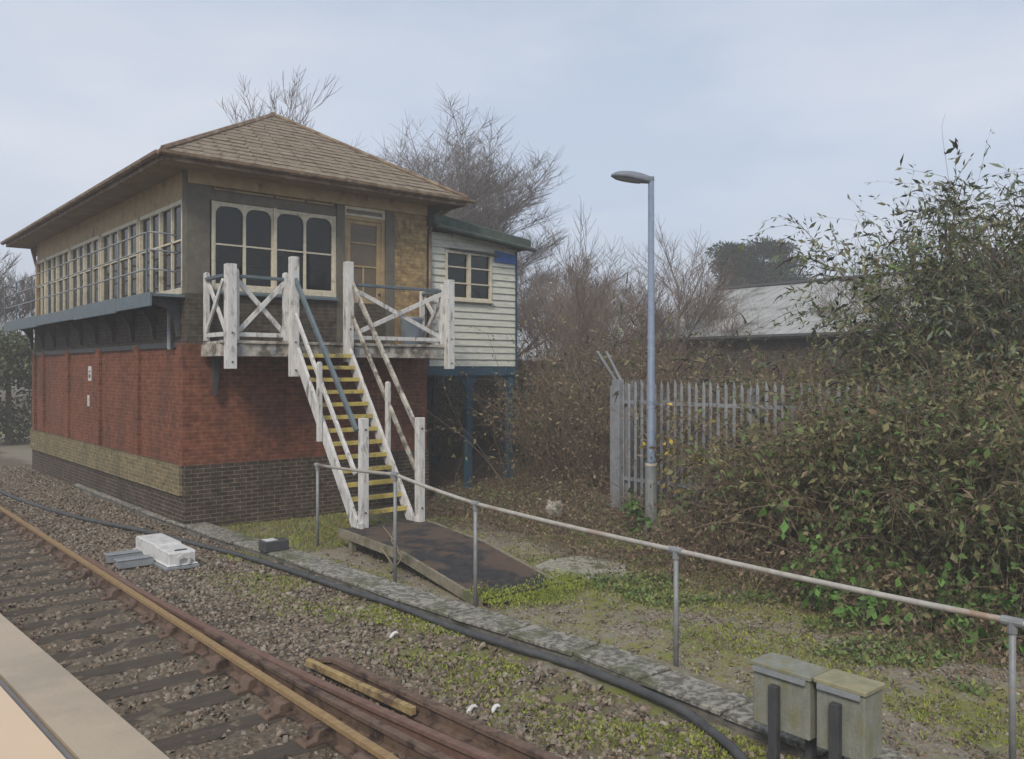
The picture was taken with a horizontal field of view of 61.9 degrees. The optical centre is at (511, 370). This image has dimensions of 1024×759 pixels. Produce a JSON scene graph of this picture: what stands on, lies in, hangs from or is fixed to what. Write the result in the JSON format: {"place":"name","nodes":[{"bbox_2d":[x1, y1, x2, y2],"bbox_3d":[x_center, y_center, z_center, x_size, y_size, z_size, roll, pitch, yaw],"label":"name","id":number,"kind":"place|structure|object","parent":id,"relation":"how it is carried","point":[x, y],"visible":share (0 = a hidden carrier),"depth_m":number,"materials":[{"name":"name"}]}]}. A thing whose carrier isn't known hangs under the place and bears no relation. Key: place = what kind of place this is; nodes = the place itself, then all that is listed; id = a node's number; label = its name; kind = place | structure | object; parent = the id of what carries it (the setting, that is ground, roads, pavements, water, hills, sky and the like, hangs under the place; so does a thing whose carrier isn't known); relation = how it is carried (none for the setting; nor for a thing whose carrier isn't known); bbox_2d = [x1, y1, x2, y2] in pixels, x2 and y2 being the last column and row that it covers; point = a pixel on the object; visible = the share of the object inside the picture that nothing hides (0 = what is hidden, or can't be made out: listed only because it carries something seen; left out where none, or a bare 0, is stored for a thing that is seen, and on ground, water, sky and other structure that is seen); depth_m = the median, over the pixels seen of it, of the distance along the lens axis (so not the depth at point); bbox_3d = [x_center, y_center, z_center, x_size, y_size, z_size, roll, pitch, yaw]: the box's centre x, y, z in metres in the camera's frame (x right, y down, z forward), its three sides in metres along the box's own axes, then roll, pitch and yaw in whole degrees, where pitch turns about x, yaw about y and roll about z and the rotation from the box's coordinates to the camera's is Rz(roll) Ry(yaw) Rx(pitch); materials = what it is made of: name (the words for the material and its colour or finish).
{"place":"outdoors","nodes":[
{"label":"outdoors","id":0,"kind":"place"},
{"bbox_2d":[0,375,1023,758],"bbox_3d":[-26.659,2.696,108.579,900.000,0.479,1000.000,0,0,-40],"label":"ground","id":1,"kind":"structure","parent":0,"point":[16,453],"depth_m":8.96,"materials":[{"name":"grey gravel"}]},
{"bbox_2d":[0,326,34,444],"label":"evergreen bush","id":2,"kind":"object","parent":1,"relation":"on","point":[16,351],"visible":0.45,"depth_m":32.74,"materials":[{"name":"green plant"}]},
{"bbox_2d":[0,251,34,364],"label":"bare tree","id":3,"kind":"object","parent":1,"relation":"on","point":[26,297],"visible":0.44,"depth_m":40.39,"materials":[{"name":"brown plant"}]},
{"bbox_2d":[0,577,151,603],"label":"sleeper","id":4,"kind":"object","parent":1,"relation":"on","point":[99,582],"visible":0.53,"depth_m":10.97,"materials":[{"name":"wood"}]},
{"bbox_2d":[0,614,169,758],"bbox_3d":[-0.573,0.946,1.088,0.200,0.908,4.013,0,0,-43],"label":"station platform","id":5,"kind":"structure","parent":1,"relation":"on","point":[51,707],"depth_m":1.22,"materials":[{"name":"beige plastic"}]},
{"bbox_2d":[6,591,225,630],"bbox_3d":[-4.869,2.855,9.981,3.050,0.210,0.250,0,0,-40],"label":"sleeper","id":6,"kind":"object","parent":1,"relation":"on","point":[131,605],"visible":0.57,"depth_m":9.94,"materials":[{"name":"wood"}]},
{"bbox_2d":[0,523,337,758],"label":"ballast","id":7,"kind":"structure","parent":1,"relation":"on","point":[97,640],"depth_m":8.29,"materials":[{"name":"grey gravel"}]},
{"bbox_2d":[0,567,135,591],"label":"sleeper","id":8,"kind":"object","parent":7,"relation":"in","point":[85,573],"visible":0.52,"depth_m":11.59,"materials":[{"name":"wood"}]},
{"bbox_2d":[0,582,200,616],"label":"sleeper","id":9,"kind":"object","parent":7,"relation":"in","point":[113,593],"visible":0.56,"depth_m":10.49,"materials":[{"name":"wood"}]},
{"bbox_2d":[30,602,248,644],"bbox_3d":[-4.421,2.855,9.468,3.050,0.210,0.250,0,0,-40],"label":"sleeper","id":10,"kind":"object","parent":7,"relation":"in","point":[144,621],"visible":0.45,"depth_m":9.40,"materials":[{"name":"wood"}]},
{"bbox_2d":[50,615,270,661],"bbox_3d":[-4.006,2.855,8.931,3.050,0.210,0.250,0,0,-40],"label":"sleeper","id":11,"kind":"object","parent":7,"relation":"in","point":[171,630],"visible":0.31,"depth_m":8.95,"materials":[{"name":"wood"}]},
{"bbox_2d":[71,627,293,679],"bbox_3d":[-3.564,2.855,8.418,3.050,0.210,0.250,0,0,-41],"label":"sleeper","id":12,"kind":"object","parent":7,"relation":"in","point":[192,646],"visible":0.3,"depth_m":8.40,"materials":[{"name":"wood"}]},
{"bbox_2d":[94,643,324,700],"bbox_3d":[-3.152,2.855,7.870,3.050,0.210,0.250,0,0,-40],"label":"sleeper","id":13,"kind":"object","parent":7,"relation":"in","point":[216,665],"visible":0.28,"depth_m":7.91,"materials":[{"name":"wood"}]},
{"bbox_2d":[121,660,358,725],"bbox_3d":[-2.696,2.855,7.370,3.050,0.210,0.250,0,0,-41],"label":"sleeper","id":14,"kind":"object","parent":7,"relation":"in","point":[247,684],"visible":0.25,"depth_m":7.38,"materials":[{"name":"wood"}]},
{"bbox_2d":[0,112,475,526],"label":"signal box","id":15,"kind":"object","parent":1,"relation":"on","point":[138,400],"visible":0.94,"depth_m":16.93,"materials":[{"name":"red brick"}]},
{"bbox_2d":[45,248,68,313],"bbox_3d":[-12.028,-2.242,22.619,0.095,1.715,2.600,0,0,-40],"label":"side window","id":16,"kind":"structure","parent":15,"relation":"in","point":[59,302],"depth_m":22.60,"materials":[{"name":"beige paint"}]},
{"bbox_2d":[70,235,98,308],"bbox_3d":[-10.264,-2.242,20.543,0.095,1.715,2.650,0,0,-40],"label":"side window","id":17,"kind":"structure","parent":15,"relation":"in","point":[81,296],"depth_m":20.52,"materials":[{"name":"beige paint"}]},
{"bbox_2d":[100,219,136,300],"bbox_3d":[-8.467,-2.242,18.428,0.095,1.715,2.700,0,0,-40],"label":"side window","id":18,"kind":"structure","parent":15,"relation":"in","point":[127,284],"depth_m":18.41,"materials":[{"name":"beige paint"}]},
{"bbox_2d":[139,199,181,293],"bbox_3d":[-6.725,-2.242,16.379,0.095,1.715,2.480,0,0,-40],"label":"side window","id":19,"kind":"structure","parent":15,"relation":"in","point":[166,219],"depth_m":16.33,"materials":[{"name":"beige paint"}]},
{"bbox_2d":[211,200,337,300],"bbox_3d":[-4.511,-2.242,16.325,2.590,1.715,0.182,0,0,-40],"label":"window","id":20,"kind":"structure","parent":15,"relation":"in","point":[257,239],"depth_m":16.32,"materials":[{"name":"beige paint"}]},
{"bbox_2d":[345,215,384,303],"bbox_3d":[-3.062,-1.840,17.647,0.970,2.620,0.100,0,0,-40],"label":"door","id":21,"kind":"structure","parent":15,"relation":"in","point":[364,237],"depth_m":17.72,"materials":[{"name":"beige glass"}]},
{"bbox_2d":[151,689,362,752],"bbox_3d":[-2.274,2.855,6.831,3.050,0.210,0.250,0,0,-40],"label":"sleeper","id":22,"kind":"object","parent":1,"relation":"on","point":[279,708],"visible":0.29,"depth_m":6.82,"materials":[{"name":"wood"}]},
{"bbox_2d":[215,66,338,128],"bbox_3d":[-10.878,-5.715,38.908,7.703,16.998,13.180,0,0,-9],"label":"bare tree","id":23,"kind":"object","parent":1,"relation":"on","point":[285,101],"visible":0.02,"depth_m":38.94,"materials":[{"name":"brown plant"}]},
{"bbox_2d":[80,554,500,758],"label":"stock rail","id":24,"kind":"object","parent":1,"relation":"on","point":[444,744],"visible":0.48,"depth_m":7.01,"materials":[{"name":"red metal"}]},
{"bbox_2d":[222,512,387,557],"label":"rough grass","id":25,"kind":"structure","parent":1,"relation":"on","point":[292,541],"depth_m":15.21,"materials":[{"name":"green plant"}]},
{"bbox_2d":[233,711,410,758],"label":"sleeper","id":26,"kind":"object","parent":1,"relation":"on","point":[317,735],"visible":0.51,"depth_m":6.48,"materials":[{"name":"wood"}]},
{"bbox_2d":[203,628,453,758],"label":"closure rail","id":27,"kind":"object","parent":1,"relation":"on","point":[385,736],"visible":0.76,"depth_m":6.87,"materials":[{"name":"metal"}]},
{"bbox_2d":[0,489,748,758],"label":"cable","id":28,"kind":"object","parent":1,"relation":"on","point":[734,750],"visible":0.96,"depth_m":8.97,"materials":[{"name":"black rubber"}]},
{"bbox_2d":[0,464,783,758],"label":"ballast","id":29,"kind":"structure","parent":1,"relation":"on","point":[425,681],"depth_m":9.33,"materials":[{"name":"grey gravel"}]},
{"bbox_2d":[104,533,199,571],"bbox_3d":[-5.423,2.712,12.665,0.980,0.275,1.635,0,0,-40],"label":"point machine","id":30,"kind":"object","parent":29,"relation":"on","point":[164,552],"visible":1,"depth_m":12.41,"materials":[{"name":"grey metal"}]},
{"bbox_2d":[306,657,562,758],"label":"conductor rail","id":31,"kind":"object","parent":29,"relation":"on","point":[443,719],"visible":0.97,"depth_m":6.84,"materials":[{"name":"metal"}]},
{"bbox_2d":[338,520,561,606],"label":"boarded ramp","id":32,"kind":"structure","parent":1,"relation":"on","point":[440,554],"depth_m":11.96,"materials":[{"name":"brown wood"}]},
{"bbox_2d":[201,256,453,528],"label":"timber staircase","id":33,"kind":"structure","parent":32,"relation":"on","point":[230,347],"depth_m":15.13,"materials":[{"name":"white wood"}]},
{"bbox_2d":[344,84,563,333],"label":"bare tree","id":34,"kind":"object","parent":1,"relation":"on","point":[465,184],"visible":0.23,"depth_m":41.41,"materials":[{"name":"brown plant"}]},
{"bbox_2d":[427,376,500,464],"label":"ivy bush","id":35,"kind":"object","parent":1,"relation":"on","point":[446,430],"visible":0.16,"depth_m":22.54,"materials":[{"name":"green plant"}]},
{"bbox_2d":[365,309,578,498],"bbox_3d":[-0.335,0.748,17.358,3.589,3.974,5.011,0,0,23],"label":"scrub bush","id":36,"kind":"object","parent":1,"relation":"on","point":[510,411],"visible":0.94,"depth_m":17.59,"materials":[{"name":"brown plant"}]},
{"bbox_2d":[427,213,535,488],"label":"timber annexe","id":37,"kind":"structure","parent":1,"relation":"on","point":[477,264],"depth_m":19.55,"materials":[{"name":"paint"}]},
{"bbox_2d":[445,248,499,303],"bbox_3d":[-0.920,-2.132,19.435,1.551,1.185,0.150,0,0,-40],"label":"window","id":38,"kind":"structure","parent":37,"relation":"in","point":[471,271],"depth_m":19.37,"materials":[{"name":"beige paint"}]},
{"bbox_2d":[74,484,913,758],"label":"cable trough","id":39,"kind":"object","parent":1,"relation":"on","point":[712,703],"visible":0.74,"depth_m":8.79,"materials":[{"name":"concrete"}]},
{"bbox_2d":[189,551,804,758],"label":"moss","id":40,"kind":"object","parent":1,"relation":"on","point":[693,741],"visible":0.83,"depth_m":7.56,"materials":[{"name":"green plant"}]},
{"bbox_2d":[438,360,560,460],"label":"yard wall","id":41,"kind":"structure","parent":1,"relation":"on","point":[483,445],"depth_m":24.79,"materials":[{"name":"brick"}]},
{"bbox_2d":[387,106,646,358],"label":"bare tree","id":42,"kind":"object","parent":1,"relation":"on","point":[510,189],"visible":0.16,"depth_m":42.26,"materials":[{"name":"brown plant"}]},
{"bbox_2d":[464,566,610,612],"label":"moss","id":43,"kind":"object","parent":1,"relation":"on","point":[570,585],"visible":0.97,"depth_m":10.71,"materials":[{"name":"green plant"}]},
{"bbox_2d":[473,195,625,416],"bbox_3d":[0.983,-0.881,22.735,4.632,7.327,3.138,0,0,-5],"label":"bare tree","id":44,"kind":"object","parent":1,"relation":"on","point":[546,328],"visible":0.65,"depth_m":22.70,"materials":[{"name":"brown plant"}]},
{"bbox_2d":[517,246,621,380],"bbox_3d":[2.863,-1.552,39.969,6.449,8.676,6.061,0,0,-40],"label":"bare tree","id":45,"kind":"object","parent":1,"relation":"on","point":[566,280],"visible":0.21,"depth_m":38.88,"materials":[{"name":"brown plant"}]},
{"bbox_2d":[463,355,685,474],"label":"ivy bush","id":46,"kind":"object","parent":1,"relation":"on","point":[532,405],"visible":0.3,"depth_m":20.48,"materials":[{"name":"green plant"}]},
{"bbox_2d":[432,339,722,494],"bbox_3d":[1.674,1.075,18.424,6.129,3.391,5.912,0,0,-40],"label":"scrub bush","id":47,"kind":"object","parent":1,"relation":"on","point":[587,449],"visible":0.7,"depth_m":18.11,"materials":[{"name":"brown plant"}]},
{"bbox_2d":[445,297,711,464],"bbox_3d":[2.396,0.514,22.431,6.760,5.186,7.585,0,0,-30],"label":"scrub bush","id":48,"kind":"object","parent":1,"relation":"on","point":[596,356],"visible":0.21,"depth_m":21.75,"materials":[{"name":"brown plant"}]},
{"bbox_2d":[534,556,626,583],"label":"paving slab","id":49,"kind":"structure","parent":1,"relation":"on","point":[582,567],"depth_m":12.12,"materials":[{"name":"grey concrete"}]},
{"bbox_2d":[480,277,734,454],"bbox_3d":[0.809,-0.086,25.535,9.297,5.737,8.333,0,0,-40],"label":"scrub bush","id":50,"kind":"object","parent":1,"relation":"on","point":[611,343],"visible":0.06,"depth_m":24.70,"materials":[{"name":"brown plant"}]},
{"bbox_2d":[596,351,623,509],"bbox_3d":[1.855,1.278,16.103,0.527,3.284,0.217,0,0,-25],"label":"fence corner post","id":51,"kind":"object","parent":1,"relation":"on","point":[617,444],"visible":0.72,"depth_m":16.10,"materials":[{"name":"grey metal"}]},
{"bbox_2d":[534,238,702,379],"bbox_3d":[3.167,-0.715,27.283,5.326,6.974,6.043,0,0,-40],"label":"bare tree","id":52,"kind":"object","parent":1,"relation":"on","point":[590,311],"visible":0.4,"depth_m":26.57,"materials":[{"name":"brown plant"}]},
{"bbox_2d":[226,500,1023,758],"bbox_3d":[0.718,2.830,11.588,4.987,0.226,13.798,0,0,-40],"label":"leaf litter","id":53,"kind":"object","parent":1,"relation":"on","point":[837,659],"visible":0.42,"depth_m":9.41,"materials":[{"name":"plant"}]},
{"bbox_2d":[488,274,765,468],"bbox_3d":[2.836,0.239,21.683,6.890,4.778,7.050,0,0,-21],"label":"buddleia","id":54,"kind":"object","parent":1,"relation":"on","point":[620,329],"visible":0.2,"depth_m":20.39,"materials":[{"name":"brown plant"}]},
{"bbox_2d":[610,378,644,506],"bbox_3d":[2.381,1.515,17.113,0.184,2.710,1.953,0,0,27],"label":"palisade fence","id":55,"kind":"object","parent":1,"relation":"on","point":[632,438],"visible":0.36,"depth_m":17.09,"materials":[{"name":"grey metal"}]},
{"bbox_2d":[611,171,656,537],"bbox_3d":[2.026,-0.163,14.136,0.764,6.266,0.330,0,0,0],"label":"lamp post","id":56,"kind":"object","parent":1,"relation":"on","point":[650,463],"visible":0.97,"depth_m":14.08,"materials":[{"name":"grey metal"}]},
{"bbox_2d":[517,323,796,463],"bbox_3d":[3.776,0.788,22.241,7.729,4.280,6.154,0,0,-2],"label":"scrub bush","id":57,"kind":"object","parent":1,"relation":"on","point":[733,372],"visible":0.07,"depth_m":21.70,"materials":[{"name":"brown plant"}]},
{"bbox_2d":[619,487,707,539],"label":"bramble","id":58,"kind":"object","parent":1,"relation":"on","point":[631,505],"visible":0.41,"depth_m":14.29,"materials":[{"name":"green plant"}]},
{"bbox_2d":[314,463,1023,758],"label":"pipe handrail","id":59,"kind":"object","parent":1,"relation":"on","point":[1013,624],"visible":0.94,"depth_m":8.02,"materials":[{"name":"grey metal"}]},
{"bbox_2d":[319,514,1023,758],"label":"mossy grass","id":60,"kind":"structure","parent":1,"relation":"on","point":[942,706],"depth_m":8.94,"materials":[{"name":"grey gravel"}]},
{"bbox_2d":[556,296,797,475],"bbox_3d":[3.762,0.743,20.789,6.399,5.016,6.499,0,0,22],"label":"buddleia","id":61,"kind":"object","parent":1,"relation":"on","point":[699,359],"visible":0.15,"depth_m":19.81,"materials":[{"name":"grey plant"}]},
{"bbox_2d":[565,335,794,475],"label":"scrub bush","id":62,"kind":"object","parent":1,"relation":"on","point":[720,365],"visible":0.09,"depth_m":19.94,"materials":[{"name":"brown plant"}]},
{"bbox_2d":[605,213,773,387],"bbox_3d":[5.435,-1.140,26.626,5.123,7.862,5.285,0,0,30],"label":"bare tree","id":63,"kind":"object","parent":1,"relation":"on","point":[679,315],"visible":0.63,"depth_m":26.28,"materials":[{"name":"brown plant"}]},
{"bbox_2d":[602,243,777,329],"bbox_3d":[6.695,-0.767,29.948,5.067,7.109,5.812,0,0,-40],"label":"bare tree","id":64,"kind":"object","parent":1,"relation":"on","point":[713,309],"visible":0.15,"depth_m":29.03,"materials":[{"name":"brown plant"}]},
{"bbox_2d":[639,654,741,694],"bbox_3d":[1.606,2.825,7.861,0.090,0.100,1.203,0,0,-37],"label":"timber offcut","id":65,"kind":"object","parent":1,"relation":"on","point":[709,680],"visible":0.38,"depth_m":7.74,"materials":[{"name":"grey wood"}]},
{"bbox_2d":[627,488,774,567],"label":"bramble","id":66,"kind":"object","parent":1,"relation":"on","point":[667,535],"visible":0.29,"depth_m":13.17,"materials":[{"name":"green plant"}]},
{"bbox_2d":[386,439,1023,681],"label":"dead undergrowth","id":67,"kind":"object","parent":1,"relation":"on","point":[581,522],"visible":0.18,"depth_m":14.92,"materials":[{"name":"brown plant"}]},
{"bbox_2d":[630,369,805,482],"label":"scrub bush","id":68,"kind":"object","parent":1,"relation":"on","point":[692,433],"visible":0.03,"depth_m":17.92,"materials":[{"name":"brown plant"}]},
{"bbox_2d":[600,311,844,501],"bbox_3d":[4.301,0.970,16.520,5.074,4.051,5.304,0,0,3],"label":"buddleia","id":69,"kind":"object","parent":1,"relation":"on","point":[685,360],"visible":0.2,"depth_m":15.89,"materials":[{"name":"grey plant"}]},
{"bbox_2d":[647,475,799,573],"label":"bramble","id":70,"kind":"object","parent":1,"relation":"on","point":[707,540],"visible":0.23,"depth_m":12.45,"materials":[{"name":"green plant"}]},
{"bbox_2d":[704,239,760,291],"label":"pine tree","id":71,"kind":"object","parent":1,"relation":"on","point":[726,250],"visible":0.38,"depth_m":56.36,"materials":[{"name":"green plant"}]},
{"bbox_2d":[592,352,891,524],"bbox_3d":[4.541,1.361,14.280,5.818,3.414,5.468,0,0,-40],"label":"scrub bush","id":72,"kind":"object","parent":1,"relation":"on","point":[701,419],"visible":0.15,"depth_m":14.31,"materials":[{"name":"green plant"}]},
{"bbox_2d":[658,456,866,590],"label":"bramble","id":73,"kind":"object","parent":1,"relation":"on","point":[701,530],"visible":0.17,"depth_m":12.12,"materials":[{"name":"green plant"}]},
{"bbox_2d":[658,328,883,468],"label":"scrub bush","id":74,"kind":"object","parent":1,"relation":"on","point":[744,383],"visible":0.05,"depth_m":16.94,"materials":[{"name":"brown plant"}]},
{"bbox_2d":[745,235,813,283],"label":"pine tree","id":75,"kind":"object","parent":1,"relation":"on","point":[766,248],"visible":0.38,"depth_m":57.32,"materials":[{"name":"green plant"}]},
{"bbox_2d":[555,354,1023,652],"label":"bramble canes","id":76,"kind":"object","parent":1,"relation":"on","point":[857,537],"visible":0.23,"depth_m":10.59,"materials":[{"name":"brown plant"}]},
{"bbox_2d":[750,652,830,758],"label":"equipment cabinet","id":77,"kind":"object","parent":1,"relation":"on","point":[784,694],"visible":0.88,"depth_m":6.12,"materials":[{"name":"grey metal"}]},
{"bbox_2d":[623,379,957,518],"bbox_3d":[4.096,1.515,13.895,0.162,2.709,6.129,0,0,-40],"label":"palisade fence","id":78,"kind":"object","parent":1,"relation":"on","point":[627,402],"visible":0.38,"depth_m":14.95,"materials":[{"name":"grey metal"}]},
{"bbox_2d":[562,552,1023,700],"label":"weeds","id":79,"kind":"object","parent":1,"relation":"on","point":[889,654],"visible":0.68,"depth_m":9.40,"materials":[{"name":"green plant"}]},
{"bbox_2d":[653,391,958,568],"bbox_3d":[4.025,1.644,12.167,4.281,2.738,3.848,0,0,29],"label":"scrub bush","id":80,"kind":"object","parent":1,"relation":"on","point":[779,478],"visible":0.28,"depth_m":11.74,"materials":[{"name":"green plant"}]},
{"bbox_2d":[703,489,917,614],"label":"bramble","id":81,"kind":"object","parent":1,"relation":"on","point":[771,521],"visible":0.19,"depth_m":11.18,"materials":[{"name":"green plant"}]},
{"bbox_2d":[614,266,1020,438],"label":"industrial shed","id":82,"kind":"structure","parent":1,"relation":"on","point":[763,294],"depth_m":26.60,"materials":[{"name":"metal"}]},
{"bbox_2d":[729,338,917,471],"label":"scrub bush","id":83,"kind":"object","parent":1,"relation":"on","point":[786,372],"visible":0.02,"depth_m":15.92,"materials":[{"name":"brown plant"}]},
{"bbox_2d":[669,324,1001,579],"bbox_3d":[4.739,1.161,11.824,5.247,3.602,4.263,0,0,-40],"label":"scrub bush","id":84,"kind":"object","parent":1,"relation":"on","point":[899,502],"visible":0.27,"depth_m":11.18,"materials":[{"name":"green plant"}]},
{"bbox_2d":[813,669,884,758],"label":"equipment cabinet","id":85,"kind":"object","parent":1,"relation":"on","point":[849,715],"visible":1,"depth_m":5.76,"materials":[{"name":"grey metal"}]},
{"bbox_2d":[682,130,1023,426],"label":"buddleia","id":86,"kind":"object","parent":1,"relation":"on","point":[974,251],"visible":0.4,"depth_m":13.10,"materials":[{"name":"green plant"}]},
{"bbox_2d":[684,333,1023,589],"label":"scrub bush","id":87,"kind":"object","parent":1,"relation":"on","point":[888,426],"visible":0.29,"depth_m":10.41,"materials":[{"name":"green plant"}]},
{"bbox_2d":[781,529,934,639],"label":"bramble","id":88,"kind":"object","parent":1,"relation":"on","point":[835,596],"visible":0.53,"depth_m":9.89,"materials":[{"name":"green plant"}]},
{"bbox_2d":[722,313,1023,597],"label":"scrub bush","id":89,"kind":"object","parent":1,"relation":"on","point":[982,508],"visible":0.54,"depth_m":9.65,"materials":[{"name":"green plant"}]},
{"bbox_2d":[740,116,1023,447],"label":"buddleia","id":90,"kind":"object","parent":1,"relation":"on","point":[884,313],"visible":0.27,"depth_m":12.64,"materials":[{"name":"green plant"}]},
{"bbox_2d":[754,509,1023,645],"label":"bramble","id":91,"kind":"object","parent":1,"relation":"on","point":[864,578],"visible":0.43,"depth_m":9.78,"materials":[{"name":"green plant"}]},
{"bbox_2d":[759,425,1023,597],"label":"bramble","id":92,"kind":"object","parent":1,"relation":"on","point":[948,565],"visible":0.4,"depth_m":9.86,"materials":[{"name":"green plant"}]},
{"bbox_2d":[799,302,1023,436],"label":"scrub bush","id":93,"kind":"object","parent":1,"relation":"on","point":[868,374],"visible":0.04,"depth_m":12.98,"materials":[{"name":"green plant"}]},
{"bbox_2d":[808,515,1023,653],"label":"bramble","id":94,"kind":"object","parent":1,"relation":"on","point":[966,587],"visible":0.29,"depth_m":9.30,"materials":[{"name":"green plant"}]},
{"bbox_2d":[819,261,1022,418],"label":"buddleia","id":95,"kind":"object","parent":1,"relation":"on","point":[867,350],"visible":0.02,"depth_m":14.74,"materials":[{"name":"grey plant"}]},
{"bbox_2d":[842,307,1023,596],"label":"scrub bush","id":96,"kind":"object","parent":1,"relation":"on","point":[999,446],"visible":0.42,"depth_m":9.48,"materials":[{"name":"green plant"}]},
{"bbox_2d":[855,551,1018,649],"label":"bramble","id":97,"kind":"object","parent":1,"relation":"on","point":[961,620],"visible":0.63,"depth_m":9.19,"materials":[{"name":"green plant"}]},
{"bbox_2d":[936,550,1023,652],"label":"bramble","id":98,"kind":"object","parent":1,"relation":"on","point":[1007,602],"visible":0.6,"depth_m":8.92,"materials":[{"name":"green plant"}]},
{"bbox_2d":[0,0,1023,372],"label":"sky","id":99,"kind":"structure","parent":0,"point":[742,114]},
{"bbox_3d":[-16.503,2.855,23.298,2.600,0.210,0.250,0,0,-41],"label":"sleeper","id":100,"kind":"object","parent":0,"visible":0},
{"bbox_2d":[0,506,398,758],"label":"running rail","id":101,"kind":"object","parent":100,"relation":"on","point":[345,740],"visible":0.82,"depth_m":7.95,"materials":[{"name":"metal"}]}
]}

